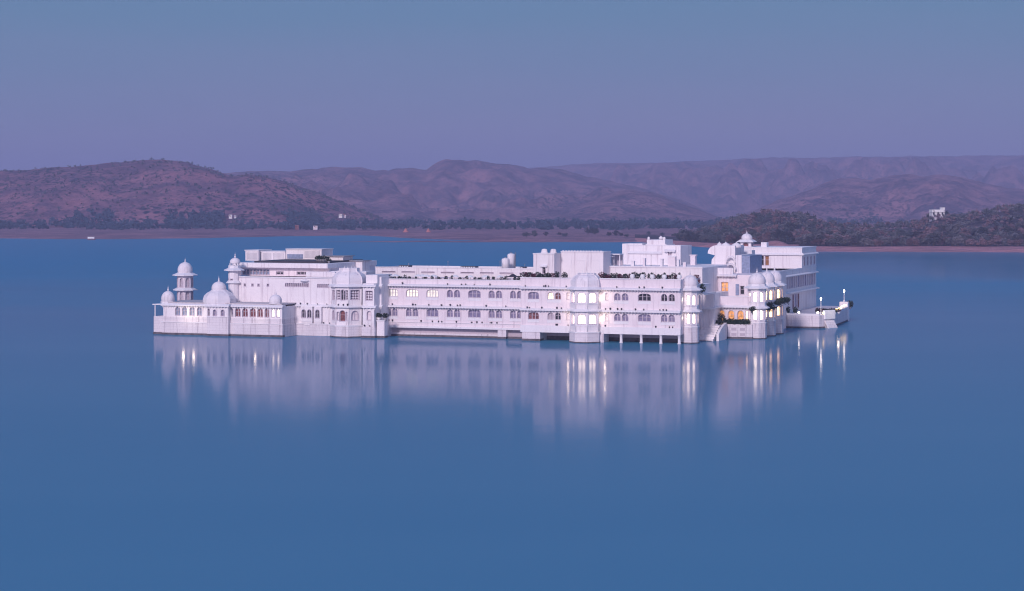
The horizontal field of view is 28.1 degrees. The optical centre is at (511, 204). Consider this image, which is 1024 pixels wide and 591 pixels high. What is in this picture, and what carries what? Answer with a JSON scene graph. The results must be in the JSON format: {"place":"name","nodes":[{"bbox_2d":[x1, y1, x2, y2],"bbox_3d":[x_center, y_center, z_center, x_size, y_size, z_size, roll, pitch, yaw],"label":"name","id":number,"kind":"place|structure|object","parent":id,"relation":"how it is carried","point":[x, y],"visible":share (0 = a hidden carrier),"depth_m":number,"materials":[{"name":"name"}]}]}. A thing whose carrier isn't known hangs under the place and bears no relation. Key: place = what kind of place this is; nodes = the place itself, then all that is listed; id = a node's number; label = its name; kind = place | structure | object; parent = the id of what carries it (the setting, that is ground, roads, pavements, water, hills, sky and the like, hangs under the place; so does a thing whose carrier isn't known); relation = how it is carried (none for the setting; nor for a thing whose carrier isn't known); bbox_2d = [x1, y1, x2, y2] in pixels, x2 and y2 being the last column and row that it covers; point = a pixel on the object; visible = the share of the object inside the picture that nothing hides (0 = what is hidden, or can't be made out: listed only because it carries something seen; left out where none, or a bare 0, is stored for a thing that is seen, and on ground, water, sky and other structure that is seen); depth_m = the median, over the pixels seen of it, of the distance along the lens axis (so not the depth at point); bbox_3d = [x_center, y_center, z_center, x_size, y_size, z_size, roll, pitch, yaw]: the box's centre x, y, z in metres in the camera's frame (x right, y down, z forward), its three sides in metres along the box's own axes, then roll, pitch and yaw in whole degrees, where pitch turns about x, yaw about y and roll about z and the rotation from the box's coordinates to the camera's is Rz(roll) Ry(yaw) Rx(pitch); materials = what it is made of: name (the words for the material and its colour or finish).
{"place":"outdoors","nodes":[
{"label":"outdoors","id":0,"kind":"place"},
{"bbox_2d":[0,160,383,227],"bbox_3d":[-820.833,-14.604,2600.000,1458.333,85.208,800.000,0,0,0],"label":"hill","id":1,"kind":"structure","parent":0,"point":[176,194],"depth_m":2361.66,"materials":[{"name":"brown soil"}]},
{"bbox_2d":[0,158,388,226],"bbox_3d":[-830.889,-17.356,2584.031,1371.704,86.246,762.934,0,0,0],"label":"hillside scrub","id":2,"kind":"object","parent":1,"relation":"on","point":[275,195],"visible":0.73,"depth_m":2407.25,"materials":[{"name":"green plant"}]},
{"bbox_2d":[0,216,906,241],"bbox_3d":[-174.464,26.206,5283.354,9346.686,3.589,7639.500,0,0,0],"label":"ground","id":3,"kind":"structure","parent":0,"point":[513,234],"depth_m":1787.94,"materials":[{"name":"brown soil"}]},
{"bbox_2d":[0,207,966,229],"bbox_3d":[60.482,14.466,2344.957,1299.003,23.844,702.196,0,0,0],"label":"shore woodland","id":4,"kind":"object","parent":3,"relation":"on","point":[314,218],"visible":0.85,"depth_m":2090.66,"materials":[{"name":"green plant"}]},
{"bbox_2d":[375,266,532,277],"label":"court block","id":5,"kind":"structure","parent":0,"point":[460,271],"depth_m":433.38,"materials":[{"name":"white paint"}]},
{"bbox_2d":[502,257,509,267],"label":"water tank","id":6,"kind":"object","parent":5,"relation":"on","point":[505,262],"visible":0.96,"depth_m":432.28,"materials":[{"name":"white paint"}]},
{"bbox_2d":[507,252,515,267],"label":"water tank","id":7,"kind":"object","parent":5,"relation":"on","point":[511,256],"visible":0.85,"depth_m":436.23,"materials":[{"name":"white paint"}]},
{"bbox_2d":[224,159,718,221],"bbox_3d":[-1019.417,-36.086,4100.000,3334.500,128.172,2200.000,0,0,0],"label":"hill","id":8,"kind":"structure","parent":0,"point":[445,190],"depth_m":3938.89,"materials":[{"name":"brown soil"}]},
{"bbox_2d":[356,241,633,241],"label":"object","id":9,"kind":"structure","parent":0,"point":[468,241],"depth_m":1487.81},
{"bbox_2d":[0,235,1023,590],"bbox_3d":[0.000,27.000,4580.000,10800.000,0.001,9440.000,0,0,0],"label":"lake water","id":10,"kind":"structure","parent":0,"point":[874,441],"depth_m":231.48,"materials":[{"name":"blue liquid"}]},
{"bbox_2d":[152,278,296,336],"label":"terrace wing","id":11,"kind":"structure","parent":10,"relation":"on","point":[218,310],"depth_m":421.11,"materials":[{"name":"white paint"}]},
{"bbox_2d":[175,306,179,315],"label":"window","id":12,"kind":"structure","parent":11,"relation":"in","point":[177,310],"depth_m":425.46,"materials":[{"name":"grey glass"}]},
{"bbox_2d":[172,259,197,300],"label":"lattice tower","id":13,"kind":"structure","parent":11,"relation":"on","point":[184,274],"depth_m":437.53,"materials":[{"name":"paint"}]},
{"bbox_2d":[185,278,189,287],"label":"lattice window","id":14,"kind":"structure","parent":13,"relation":"in","point":[187,282],"depth_m":437.47,"materials":[{"name":"white"}]},
{"bbox_2d":[189,307,194,315],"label":"window","id":15,"kind":"structure","parent":11,"relation":"in","point":[192,310],"depth_m":424.32,"materials":[{"name":"grey glass"}]},
{"bbox_2d":[235,308,240,316],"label":"window","id":16,"kind":"structure","parent":11,"relation":"in","point":[237,311],"depth_m":420.71,"materials":[{"name":"brown glass"}]},
{"bbox_2d":[242,308,247,316],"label":"window","id":17,"kind":"structure","parent":11,"relation":"in","point":[244,311],"depth_m":420.10,"materials":[{"name":"glass"}]},
{"bbox_2d":[249,308,255,316],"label":"window","id":18,"kind":"structure","parent":11,"relation":"in","point":[252,313],"depth_m":419.59,"materials":[{"name":"brown glass"}]},
{"bbox_2d":[257,308,262,317],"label":"window","id":19,"kind":"structure","parent":11,"relation":"in","point":[260,311],"depth_m":418.97,"materials":[{"name":"brown glass"}]},
{"bbox_2d":[264,308,268,317],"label":"window","id":20,"kind":"structure","parent":11,"relation":"in","point":[266,312],"depth_m":418.41,"materials":[{"name":"brown glass"}]},
{"bbox_2d":[224,254,376,335],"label":"corner block","id":21,"kind":"structure","parent":10,"relation":"in","point":[303,286],"depth_m":425.47,"materials":[{"name":"white paint"}]},
{"bbox_2d":[244,248,333,260],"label":"louvred roof pavilion","id":22,"kind":"structure","parent":21,"relation":"on","point":[271,254],"depth_m":447.70,"materials":[{"name":"white paint"}]},
{"bbox_2d":[320,255,371,270],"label":"roof hut","id":23,"kind":"object","parent":21,"relation":"on","point":[363,265],"visible":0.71,"depth_m":438.38,"materials":[{"name":"white paint"}]},
{"bbox_2d":[328,266,392,337],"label":"bay pavilion","id":24,"kind":"structure","parent":10,"relation":"in","point":[359,299],"depth_m":416.58,"materials":[{"name":"paint"}]},
{"bbox_2d":[339,310,345,321],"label":"window","id":25,"kind":"structure","parent":24,"relation":"in","point":[342,313],"depth_m":416.62,"materials":[{"name":"red wood"}]},
{"bbox_2d":[340,289,344,300],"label":"window","id":26,"kind":"structure","parent":24,"relation":"in","point":[342,293],"depth_m":416.52,"materials":[{"name":"grey glass"}]},
{"bbox_2d":[351,310,358,320],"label":"window","id":27,"kind":"structure","parent":24,"relation":"in","point":[354,315],"depth_m":416.62,"materials":[{"name":"paint"}]},
{"bbox_2d":[350,290,359,299],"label":"lattice window","id":28,"kind":"structure","parent":24,"relation":"in","point":[354,294],"depth_m":416.73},
{"bbox_2d":[365,290,372,300],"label":"lattice window","id":29,"kind":"structure","parent":24,"relation":"in","point":[368,294],"depth_m":415.51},
{"bbox_2d":[376,320,387,337],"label":"pedestal","id":30,"kind":"object","parent":10,"relation":"in","point":[381,328],"visible":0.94,"depth_m":415.18,"materials":[{"name":"white paint"}]},
{"bbox_2d":[388,277,521,338],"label":"long wing","id":31,"kind":"structure","parent":10,"relation":"in","point":[456,307],"depth_m":416.08,"materials":[{"name":"white paint"}]},
{"bbox_2d":[390,289,397,295],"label":"window","id":32,"kind":"structure","parent":31,"relation":"in","point":[393,292],"depth_m":420.92,"materials":[{"name":"beige glass"}]},
{"bbox_2d":[406,289,417,296],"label":"window","id":33,"kind":"structure","parent":31,"relation":"in","point":[410,292],"depth_m":419.48,"materials":[{"name":"beige glass"}]},
{"bbox_2d":[426,289,438,296],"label":"window","id":34,"kind":"structure","parent":31,"relation":"in","point":[431,292],"depth_m":417.95,"materials":[{"name":"beige glass"}]},
{"bbox_2d":[426,308,438,316],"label":"window","id":35,"kind":"structure","parent":31,"relation":"in","point":[430,312],"depth_m":418.05,"materials":[{"name":"grey glass"}]},
{"bbox_2d":[454,309,459,316],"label":"window","id":36,"kind":"structure","parent":31,"relation":"in","point":[456,312],"depth_m":416.01,"materials":[{"name":"grey glass"}]},
{"bbox_2d":[468,290,480,297],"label":"window","id":37,"kind":"structure","parent":31,"relation":"in","point":[472,293],"depth_m":414.80,"materials":[{"name":"grey glass"}]},
{"bbox_2d":[468,309,480,317],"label":"window","id":38,"kind":"structure","parent":31,"relation":"in","point":[475,313],"depth_m":414.80,"materials":[{"name":"grey glass"}]},
{"bbox_2d":[488,290,494,297],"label":"window","id":39,"kind":"structure","parent":31,"relation":"in","point":[491,294],"depth_m":413.48,"materials":[{"name":"grey glass"}]},
{"bbox_2d":[488,310,494,317],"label":"window","id":40,"kind":"structure","parent":31,"relation":"in","point":[491,314],"depth_m":413.48,"materials":[{"name":"grey glass"}]},
{"bbox_2d":[510,310,515,317],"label":"window","id":41,"kind":"structure","parent":31,"relation":"in","point":[512,313],"depth_m":411.87,"materials":[{"name":"grey glass"}]},
{"bbox_2d":[519,270,699,343],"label":"front wing","id":42,"kind":"structure","parent":10,"relation":"in","point":[586,307],"depth_m":400.44,"materials":[{"name":"white paint"}]},
{"bbox_2d":[528,292,538,298],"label":"window","id":43,"kind":"structure","parent":42,"relation":"in","point":[531,295],"depth_m":406.78,"materials":[{"name":"grey glass"}]},
{"bbox_2d":[528,312,538,318],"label":"window","id":44,"kind":"structure","parent":42,"relation":"in","point":[531,315],"depth_m":406.78,"materials":[{"name":"brown glass"}]},
{"bbox_2d":[533,249,560,277],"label":"roof tower","id":45,"kind":"structure","parent":42,"relation":"on","point":[544,261],"depth_m":412.79,"materials":[{"name":"white paint"}]},
{"bbox_2d":[547,312,553,319],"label":"window","id":46,"kind":"structure","parent":42,"relation":"in","point":[550,316],"depth_m":405.49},
{"bbox_2d":[554,312,560,319],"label":"window","id":47,"kind":"structure","parent":42,"relation":"in","point":[557,316],"depth_m":404.99,"materials":[{"name":"black glass"}]},
{"bbox_2d":[577,314,585,324],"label":"window","id":48,"kind":"structure","parent":42,"relation":"in","point":[581,318],"depth_m":400.08,"materials":[{"name":"beige"}]},
{"bbox_2d":[577,293,585,302],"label":"window","id":49,"kind":"structure","parent":42,"relation":"in","point":[581,297],"depth_m":400.18,"materials":[{"name":"beige glass"}]},
{"bbox_2d":[589,314,596,324],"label":"window","id":50,"kind":"structure","parent":42,"relation":"in","point":[592,317],"depth_m":400.27,"materials":[{"name":"beige"}]},
{"bbox_2d":[589,292,596,302],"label":"window","id":51,"kind":"structure","parent":42,"relation":"in","point":[592,296],"depth_m":400.27,"materials":[{"name":"beige glass"}]},
{"bbox_2d":[614,293,620,300],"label":"window","id":52,"kind":"structure","parent":42,"relation":"in","point":[617,296],"depth_m":400.76,"materials":[{"name":"grey glass"}]},
{"bbox_2d":[614,313,620,320],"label":"window","id":53,"kind":"structure","parent":42,"relation":"in","point":[617,317],"depth_m":400.76,"materials":[{"name":"grey glass"}]},
{"bbox_2d":[622,293,628,300],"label":"window","id":54,"kind":"structure","parent":42,"relation":"in","point":[625,297],"depth_m":400.22,"materials":[{"name":"grey glass"}]},
{"bbox_2d":[638,293,650,300],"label":"window","id":55,"kind":"structure","parent":42,"relation":"in","point":[643,296],"depth_m":398.96,"materials":[{"name":"black glass"}]},
{"bbox_2d":[638,314,650,321],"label":"window","id":56,"kind":"structure","parent":42,"relation":"in","point":[641,317],"depth_m":398.91,"materials":[{"name":"grey glass"}]},
{"bbox_2d":[661,314,667,321],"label":"window","id":57,"kind":"structure","parent":42,"relation":"in","point":[664,318],"depth_m":397.55,"materials":[{"name":"grey glass"}]},
{"bbox_2d":[668,294,674,300],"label":"window","id":58,"kind":"structure","parent":42,"relation":"in","point":[671,297],"depth_m":397.06,"materials":[{"name":"glass"}]},
{"bbox_2d":[668,314,674,321],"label":"window","id":59,"kind":"structure","parent":42,"relation":"in","point":[671,318],"depth_m":397.06,"materials":[{"name":"grey glass"}]},
{"bbox_2d":[610,264,733,331],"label":"raised terrace","id":60,"kind":"structure","parent":42,"relation":"on","point":[707,273],"depth_m":414.10,"materials":[{"name":"white paint"}]},
{"bbox_2d":[560,250,610,277],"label":"roof block","id":61,"kind":"structure","parent":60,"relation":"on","point":[574,262],"depth_m":414.27,"materials":[{"name":"white paint"}]},
{"bbox_2d":[611,253,623,265],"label":"roof gazebo","id":62,"kind":"object","parent":60,"relation":"on","point":[616,259],"visible":0.95,"depth_m":420.36,"materials":[{"name":"paint"}]},
{"bbox_2d":[622,236,696,264],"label":"roof block","id":63,"kind":"structure","parent":60,"relation":"on","point":[653,251],"depth_m":432.96,"materials":[{"name":"paint"}]},
{"bbox_2d":[667,256,676,265],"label":"roof box","id":64,"kind":"object","parent":60,"relation":"on","point":[671,260],"visible":1,"depth_m":414.38,"materials":[{"name":"paint"}]},
{"bbox_2d":[681,272,702,343],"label":"corner turret","id":65,"kind":"object","parent":42,"relation":"attached to","point":[691,310],"visible":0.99,"depth_m":398.20,"materials":[{"name":"beige"}]},
{"bbox_2d":[698,283,715,294],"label":"roof deck","id":66,"kind":"structure","parent":65,"relation":"attached to","point":[708,289],"depth_m":405.96,"materials":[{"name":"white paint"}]},
{"bbox_2d":[699,323,726,340],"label":"water stairs","id":67,"kind":"structure","parent":10,"relation":"in","point":[712,332],"depth_m":407.59,"materials":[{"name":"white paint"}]},
{"bbox_2d":[700,268,785,338],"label":"court wing","id":68,"kind":"structure","parent":10,"relation":"in","point":[729,298],"depth_m":414.01,"materials":[{"name":"white paint"}]},
{"bbox_2d":[717,313,725,324],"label":"terrace shrub","id":69,"kind":"object","parent":68,"relation":"on","point":[720,320],"visible":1,"depth_m":413.07,"materials":[{"name":"green plant"}]},
{"bbox_2d":[721,282,727,290],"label":"window","id":70,"kind":"structure","parent":68,"relation":"in","point":[724,285],"depth_m":421.74,"materials":[{"name":"brown glass"}]},
{"bbox_2d":[708,242,743,271],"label":"scrolled gable block","id":71,"kind":"structure","parent":68,"relation":"on","point":[725,253],"depth_m":435.45,"materials":[{"name":"white paint"}]},
{"bbox_2d":[727,310,734,319],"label":"window","id":72,"kind":"structure","parent":68,"relation":"in","point":[731,314],"depth_m":414.49,"materials":[{"name":"brown glass"}]},
{"bbox_2d":[724,318,749,325],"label":"hedge","id":73,"kind":"object","parent":68,"relation":"on","point":[737,321],"visible":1,"depth_m":412.42,"materials":[{"name":"green plant"}]},
{"bbox_2d":[737,310,743,319],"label":"window","id":74,"kind":"structure","parent":68,"relation":"in","point":[740,314],"depth_m":413.89,"materials":[{"name":"brown glass"}]},
{"bbox_2d":[736,250,761,272],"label":"plant room","id":75,"kind":"object","parent":68,"relation":"on","point":[748,261],"visible":0.68,"depth_m":430.58,"materials":[{"name":"white paint"}]},
{"bbox_2d":[744,271,770,338],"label":"domed turret","id":76,"kind":"object","parent":68,"relation":"on","point":[756,287],"visible":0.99,"depth_m":411.86,"materials":[{"name":"beige"}]},
{"bbox_2d":[749,297,790,314],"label":"creeper","id":77,"kind":"object","parent":76,"relation":"attached to","point":[782,300],"visible":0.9,"depth_m":420.92,"materials":[{"name":"green plant"}]},
{"bbox_2d":[762,268,778,335],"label":"domed turret","id":78,"kind":"object","parent":68,"relation":"on","point":[770,297],"visible":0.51,"depth_m":420.23,"materials":[{"name":"beige"}]},
{"bbox_2d":[771,265,786,333],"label":"domed turret","id":79,"kind":"object","parent":68,"relation":"attached to","point":[778,295],"visible":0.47,"depth_m":427.01,"materials":[{"name":"beige"}]},
{"bbox_2d":[786,302,848,328],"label":"jetty","id":80,"kind":"object","parent":10,"relation":"in","point":[807,318],"visible":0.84,"depth_m":448.02,"materials":[{"name":"stone"}]},
{"bbox_2d":[0,0,1023,172],"label":"sky","id":81,"kind":"structure","parent":0,"point":[227,86],"materials":[{"name":"blue"}]},
{"bbox_2d":[552,189,717,222],"bbox_3d":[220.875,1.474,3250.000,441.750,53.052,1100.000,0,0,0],"label":"hill","id":82,"kind":"structure","parent":0,"point":[622,205],"depth_m":3084.15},
{"bbox_2d":[529,155,1023,215],"bbox_3d":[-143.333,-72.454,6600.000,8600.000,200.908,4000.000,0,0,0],"label":"hill","id":83,"kind":"structure","parent":0,"point":[733,187],"depth_m":5517.38,"materials":[{"name":"brown soil"}]},
{"bbox_2d":[744,242,818,312],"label":"end wing","id":84,"kind":"structure","parent":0,"point":[797,264],"depth_m":474.73,"materials":[{"name":"white paint"}]},
{"bbox_2d":[737,231,756,246],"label":"roof kiosk","id":85,"kind":"object","parent":84,"relation":"on","point":[746,240],"visible":0.94,"depth_m":481.55,"materials":[{"name":"white paint"}]},
{"bbox_2d":[635,211,1023,252],"bbox_3d":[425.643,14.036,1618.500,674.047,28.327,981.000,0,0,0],"label":"headland ground","id":86,"kind":"structure","parent":0,"point":[901,247],"depth_m":1227.59,"materials":[{"name":"brown soil"}]},
{"bbox_2d":[684,231,695,240],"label":"scrub tree","id":87,"kind":"object","parent":86,"relation":"on","point":[688,234],"visible":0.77,"depth_m":1380.83,"materials":[{"name":"green plant"}]},
{"bbox_2d":[689,234,700,241],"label":"scrub tree","id":88,"kind":"object","parent":86,"relation":"on","point":[694,236],"visible":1,"depth_m":1364.09,"materials":[{"name":"green plant"}]},
{"bbox_2d":[725,234,735,242],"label":"scrub tree","id":89,"kind":"object","parent":86,"relation":"on","point":[729,237],"visible":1,"depth_m":1292.67,"materials":[{"name":"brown plant"}]},
{"bbox_2d":[772,229,784,237],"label":"scrub tree","id":90,"kind":"object","parent":86,"relation":"on","point":[778,232],"visible":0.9,"depth_m":1278.68,"materials":[{"name":"green plant"}]},
{"bbox_2d":[779,235,791,243],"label":"scrub tree","id":91,"kind":"object","parent":86,"relation":"on","point":[783,239],"visible":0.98,"depth_m":1255.05,"materials":[{"name":"green plant"}]},
{"bbox_2d":[782,222,796,231],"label":"scrub tree","id":92,"kind":"object","parent":86,"relation":"on","point":[790,226],"visible":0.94,"depth_m":1316.89,"materials":[{"name":"green plant"}]},
{"bbox_2d":[795,236,806,245],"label":"scrub tree","id":93,"kind":"object","parent":86,"relation":"on","point":[799,240],"visible":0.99,"depth_m":1234.09,"materials":[{"name":"green plant"}]},
{"bbox_2d":[810,238,821,245],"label":"scrub tree","id":94,"kind":"object","parent":86,"relation":"on","point":[817,241],"visible":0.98,"depth_m":1227.60,"materials":[{"name":"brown plant"}]},
{"bbox_2d":[824,237,836,245],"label":"scrub tree","id":95,"kind":"object","parent":86,"relation":"on","point":[833,241],"visible":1,"depth_m":1220.95,"materials":[{"name":"green plant"}]},
{"bbox_2d":[833,235,843,244],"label":"scrub tree","id":96,"kind":"object","parent":86,"relation":"on","point":[837,237],"visible":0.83,"depth_m":1233.26,"materials":[{"name":"green plant"}]},
{"bbox_2d":[849,236,857,246],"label":"scrub tree","id":97,"kind":"object","parent":86,"relation":"on","point":[853,239],"visible":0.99,"depth_m":1219.34,"materials":[{"name":"green plant"}]},
{"bbox_2d":[683,203,1023,239],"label":"headland woodland","id":98,"kind":"object","parent":86,"relation":"on","point":[813,223],"visible":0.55,"depth_m":1371.54,"materials":[{"name":"green plant"}]},
{"bbox_2d":[885,236,897,245],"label":"scrub tree","id":99,"kind":"object","parent":86,"relation":"on","point":[889,238],"visible":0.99,"depth_m":1224.64,"materials":[{"name":"green plant"}]},
{"bbox_2d":[924,232,942,245],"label":"scrub tree","id":100,"kind":"object","parent":86,"relation":"on","point":[933,237],"visible":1,"depth_m":1211.57,"materials":[{"name":"green plant"}]},
{"bbox_2d":[929,207,944,221],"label":"hilltop house","id":101,"kind":"structure","parent":86,"relation":"on","point":[932,213],"depth_m":1356.50,"materials":[{"name":"white paint"}]},
{"bbox_2d":[952,235,964,246],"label":"scrub tree","id":102,"kind":"object","parent":86,"relation":"on","point":[959,239],"visible":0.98,"depth_m":1206.62,"materials":[{"name":"green plant"}]},
{"bbox_2d":[965,238,978,245],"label":"scrub tree","id":103,"kind":"object","parent":86,"relation":"on","point":[971,242],"visible":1,"depth_m":1209.68,"materials":[{"name":"brown plant"}]},
{"bbox_2d":[976,239,986,246],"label":"scrub tree","id":104,"kind":"object","parent":86,"relation":"on","point":[983,242],"visible":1,"depth_m":1205.96,"materials":[{"name":"brown plant"}]},
{"bbox_2d":[976,227,987,233],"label":"scrub tree","id":105,"kind":"object","parent":86,"relation":"on","point":[982,230],"visible":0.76,"depth_m":1266.40,"materials":[{"name":"green plant"}]},
{"bbox_2d":[993,237,1001,245],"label":"scrub tree","id":106,"kind":"object","parent":86,"relation":"on","point":[998,240],"visible":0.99,"depth_m":1207.27,"materials":[{"name":"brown plant"}]},
{"bbox_2d":[1002,225,1013,233],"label":"scrub tree","id":107,"kind":"object","parent":86,"relation":"on","point":[1008,229],"visible":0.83,"depth_m":1261.80,"materials":[{"name":"green plant"}]},
{"bbox_2d":[745,174,1023,221],"bbox_3d":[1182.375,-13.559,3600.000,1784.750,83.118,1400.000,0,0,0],"label":"hill","id":108,"kind":"structure","parent":0,"point":[895,198],"depth_m":3345.61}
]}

